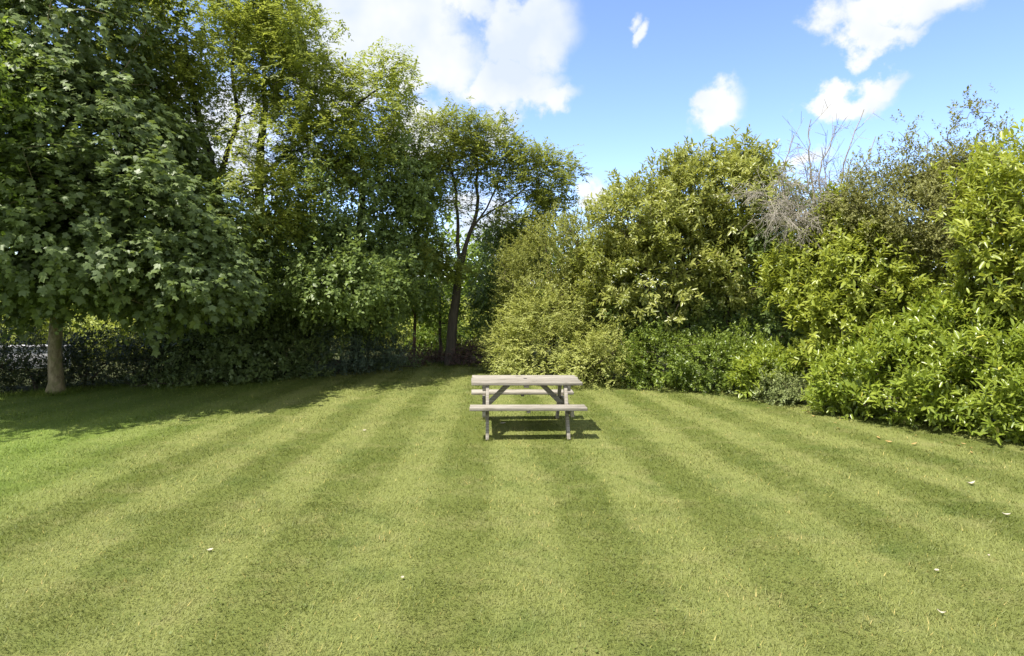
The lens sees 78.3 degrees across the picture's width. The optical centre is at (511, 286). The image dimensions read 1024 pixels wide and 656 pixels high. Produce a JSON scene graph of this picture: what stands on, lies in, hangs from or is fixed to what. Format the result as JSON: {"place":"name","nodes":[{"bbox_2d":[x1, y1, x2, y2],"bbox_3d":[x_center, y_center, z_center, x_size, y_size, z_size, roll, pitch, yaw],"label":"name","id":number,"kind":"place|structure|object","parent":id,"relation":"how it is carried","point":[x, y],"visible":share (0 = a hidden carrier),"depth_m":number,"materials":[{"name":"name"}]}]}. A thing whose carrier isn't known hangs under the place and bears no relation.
{"place":"outdoors","nodes":[
{"label":"outdoors","id":0,"kind":"place"},
{"bbox_2d":[0,288,1021,437],"bbox_3d":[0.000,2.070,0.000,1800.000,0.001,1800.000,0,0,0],"label":"ground","id":1,"kind":"structure","parent":0,"point":[25,388],"depth_m":16.41,"materials":[{"name":"green plant"}]},
{"bbox_2d":[0,345,70,368],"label":"garden wall","id":2,"kind":"structure","parent":1,"relation":"on","point":[14,350],"depth_m":15.73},
{"bbox_2d":[0,301,105,352],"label":"bush","id":3,"kind":"object","parent":1,"relation":"on","point":[42,341],"visible":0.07,"depth_m":17.39,"materials":[{"name":"green plant"}]},
{"bbox_2d":[42,300,186,360],"bbox_3d":[-11.117,0.756,18.570,5.585,2.792,3.877,0,0,-28],"label":"bush","id":4,"kind":"object","parent":1,"relation":"on","point":[96,321],"visible":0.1,"depth_m":17.50,"materials":[{"name":"green plant"}]},
{"bbox_2d":[71,0,353,369],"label":"locust tree","id":5,"kind":"object","parent":1,"relation":"on","point":[237,20],"visible":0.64,"depth_m":13.13,"materials":[{"name":"green plant"}]},
{"bbox_2d":[211,0,431,340],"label":"locust tree","id":6,"kind":"object","parent":1,"relation":"on","point":[339,92],"visible":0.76,"depth_m":13.67,"materials":[{"name":"green plant"}]},
{"bbox_2d":[228,109,471,368],"bbox_3d":[-3.906,-0.972,14.807,5.003,6.649,6.106,0,0,19],"label":"dense tree","id":7,"kind":"object","parent":1,"relation":"on","point":[360,273],"visible":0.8,"depth_m":13.85,"materials":[{"name":"green plant"}]},
{"bbox_2d":[318,288,461,348],"bbox_3d":[-3.964,0.529,21.311,4.971,3.240,4.213,0,0,0],"label":"bush","id":8,"kind":"object","parent":1,"relation":"on","point":[410,336],"visible":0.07,"depth_m":20.15,"materials":[{"name":"green plant"}]},
{"bbox_2d":[365,274,451,357],"bbox_3d":[-2.946,0.615,17.214,2.490,3.016,2.663,0,0,0],"label":"sapling","id":9,"kind":"object","parent":1,"relation":"on","point":[414,311],"visible":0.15,"depth_m":17.14,"materials":[{"name":"green plant"}]},
{"bbox_2d":[396,340,445,364],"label":"purple shrub","id":10,"kind":"object","parent":1,"relation":"on","point":[426,356],"visible":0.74,"depth_m":16.62,"materials":[{"name":"brown plant"}]},
{"bbox_2d":[403,315,481,353],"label":"bush","id":11,"kind":"object","parent":1,"relation":"on","point":[433,340],"visible":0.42,"depth_m":19.07,"materials":[{"name":"green plant"}]},
{"bbox_2d":[413,274,472,357],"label":"sapling","id":12,"kind":"object","parent":1,"relation":"on","point":[438,323],"visible":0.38,"depth_m":17.84,"materials":[{"name":"green plant"}]},
{"bbox_2d":[441,335,496,366],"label":"purple shrub","id":13,"kind":"object","parent":1,"relation":"on","point":[468,354],"visible":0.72,"depth_m":16.34,"materials":[{"name":"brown plant"}]},
{"bbox_2d":[422,282,542,347],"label":"bush","id":14,"kind":"object","parent":1,"relation":"on","point":[466,322],"visible":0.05,"depth_m":20.57,"materials":[{"name":"green plant"}]},
{"bbox_2d":[460,206,559,361],"bbox_3d":[-0.128,-0.064,17.669,3.031,4.392,3.209,0,0,0],"label":"dark evergreen","id":15,"kind":"object","parent":1,"relation":"on","point":[480,302],"visible":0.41,"depth_m":16.95,"materials":[{"name":"green plant"}]},
{"bbox_2d":[0,195,1019,344],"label":"wood","id":16,"kind":"object","parent":1,"relation":"on","point":[453,235],"visible":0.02,"depth_m":25.90,"materials":[{"name":"green plant"}]},
{"bbox_2d":[567,123,810,381],"bbox_3d":[3.759,-0.705,14.032,5.110,5.670,4.430,0,0,0],"label":"magnolia tree","id":17,"kind":"object","parent":1,"relation":"on","point":[705,225],"visible":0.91,"depth_m":13.26,"materials":[{"name":"green plant"}]},
{"bbox_2d":[716,102,894,386],"bbox_3d":[5.588,-0.683,11.678,3.458,5.611,1.646,0,0,-14],"label":"bare tree","id":18,"kind":"object","parent":1,"relation":"on","point":[795,215],"visible":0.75,"depth_m":11.55,"materials":[{"name":"grey plant"}]},
{"bbox_2d":[800,122,1023,378],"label":"olive shrub","id":19,"kind":"object","parent":1,"relation":"on","point":[922,234],"visible":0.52,"depth_m":10.45,"materials":[{"name":"green plant"}]},
{"bbox_2d":[843,84,1017,296],"bbox_3d":[7.386,-0.691,10.817,3.464,5.627,1.634,0,0,0],"label":"spindly tree","id":20,"kind":"object","parent":1,"relation":"on","point":[920,146],"visible":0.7,"depth_m":10.71,"materials":[{"name":"green plant"}]},
{"bbox_2d":[927,118,1023,387],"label":"laurel bush","id":21,"kind":"object","parent":1,"relation":"on","point":[1005,183],"visible":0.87,"depth_m":9.06,"materials":[{"name":"green plant"}]},
{"bbox_2d":[0,361,1023,655],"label":"lawn","id":22,"kind":"structure","parent":0,"point":[790,569],"depth_m":5.43,"materials":[{"name":"green plant"}]},
{"bbox_2d":[0,0,64,273],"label":"broadleaf tree","id":23,"kind":"object","parent":22,"relation":"on","point":[15,198],"visible":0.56,"depth_m":9.46,"materials":[{"name":"green plant"}]},
{"bbox_2d":[0,316,231,392],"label":"hedge","id":24,"kind":"object","parent":22,"relation":"on","point":[135,359],"visible":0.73,"depth_m":12.79,"materials":[{"name":"green plant"}]},
{"bbox_2d":[0,0,288,394],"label":"maple tree","id":25,"kind":"object","parent":22,"relation":"on","point":[94,241],"visible":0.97,"depth_m":10.33,"materials":[{"name":"green plant"}]},
{"bbox_2d":[107,356,272,388],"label":"ground cover shrub","id":26,"kind":"object","parent":22,"relation":"on","point":[193,382],"visible":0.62,"depth_m":12.95,"materials":[{"name":"green plant"}]},
{"bbox_2d":[131,289,301,387],"bbox_3d":[-6.334,1.056,13.650,3.082,2.169,2.717,0,0,-44],"label":"shrub","id":27,"kind":"object","parent":22,"relation":"on","point":[220,350],"visible":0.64,"depth_m":13.18,"materials":[{"name":"green plant"}]},
{"bbox_2d":[234,270,340,380],"bbox_3d":[-5.255,0.856,14.410,2.793,2.747,2.155,0,0,28],"label":"shrub","id":28,"kind":"object","parent":22,"relation":"on","point":[284,369],"visible":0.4,"depth_m":13.97,"materials":[{"name":"green plant"}]},
{"bbox_2d":[288,314,414,375],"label":"yew bush","id":29,"kind":"object","parent":22,"relation":"on","point":[373,347],"visible":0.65,"depth_m":14.76,"materials":[{"name":"green plant"}]},
{"bbox_2d":[325,352,429,371],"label":"ground cover shrub","id":30,"kind":"object","parent":22,"relation":"on","point":[397,366],"visible":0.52,"depth_m":15.54,"materials":[{"name":"green plant"}]},
{"bbox_2d":[357,92,592,365],"bbox_3d":[-0.823,-1.471,16.198,5.953,7.424,3.843,0,0,0],"label":"open crowned tree","id":31,"kind":"object","parent":22,"relation":"on","point":[475,144],"visible":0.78,"depth_m":16.06,"materials":[{"name":"green plant"}]},
{"bbox_2d":[469,375,587,439],"bbox_3d":[0.187,1.709,9.080,1.571,0.760,1.510,0,0,-3],"label":"picnic table","id":32,"kind":"object","parent":22,"relation":"on","point":[526,381],"visible":0.98,"depth_m":8.80,"materials":[{"name":"grey wood"}]},
{"bbox_2d":[484,194,637,370],"bbox_3d":[1.180,0.013,15.118,4.049,4.239,2.846,0,0,33],"label":"tall shrub","id":33,"kind":"object","parent":22,"relation":"on","point":[564,228],"visible":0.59,"depth_m":14.79,"materials":[{"name":"green plant"}]},
{"bbox_2d":[473,274,657,389],"bbox_3d":[0.910,0.905,13.869,4.569,2.479,3.040,0,0,19],"label":"feathery shrub","id":34,"kind":"object","parent":22,"relation":"on","point":[516,360],"visible":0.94,"depth_m":13.56,"materials":[{"name":"green plant"}]},
{"bbox_2d":[597,317,784,395],"bbox_3d":[3.603,1.355,12.674,3.679,1.574,2.085,0,0,22],"label":"hedge","id":35,"kind":"object","parent":22,"relation":"on","point":[702,374],"visible":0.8,"depth_m":12.41,"materials":[{"name":"green plant"}]},
{"bbox_2d":[580,167,843,384],"bbox_3d":[4.329,-0.167,13.551,5.791,4.615,2.965,0,0,25],"label":"shade tree","id":36,"kind":"object","parent":22,"relation":"on","point":[786,334],"visible":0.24,"depth_m":13.23,"materials":[{"name":"plant"}]},
{"bbox_2d":[726,336,814,398],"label":"young shrub","id":37,"kind":"object","parent":22,"relation":"on","point":[759,360],"visible":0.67,"depth_m":11.43,"materials":[{"name":"green plant"}]},
{"bbox_2d":[726,357,815,406],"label":"grey shrub","id":38,"kind":"object","parent":22,"relation":"on","point":[785,392],"visible":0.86,"depth_m":10.96,"materials":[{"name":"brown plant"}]},
{"bbox_2d":[748,180,961,376],"bbox_3d":[6.111,0.098,11.302,3.383,4.058,2.980,0,0,44],"label":"laurel bush","id":39,"kind":"object","parent":22,"relation":"on","point":[838,270],"visible":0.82,"depth_m":10.68,"materials":[{"name":"green plant"}]},
{"bbox_2d":[795,276,1023,444],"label":"laurel hedge","id":40,"kind":"object","parent":22,"relation":"on","point":[921,367],"visible":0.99,"depth_m":9.13,"materials":[{"name":"green plant"}]},
{"bbox_2d":[9,0,1023,287],"label":"sky","id":41,"kind":"structure","parent":0,"point":[617,80],"materials":[{"name":"blue"}]},
{"bbox_2d":[53,446,1019,654],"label":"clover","id":42,"kind":"object","parent":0,"point":[258,640],"visible":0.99,"depth_m":4.41,"materials":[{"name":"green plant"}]}
]}

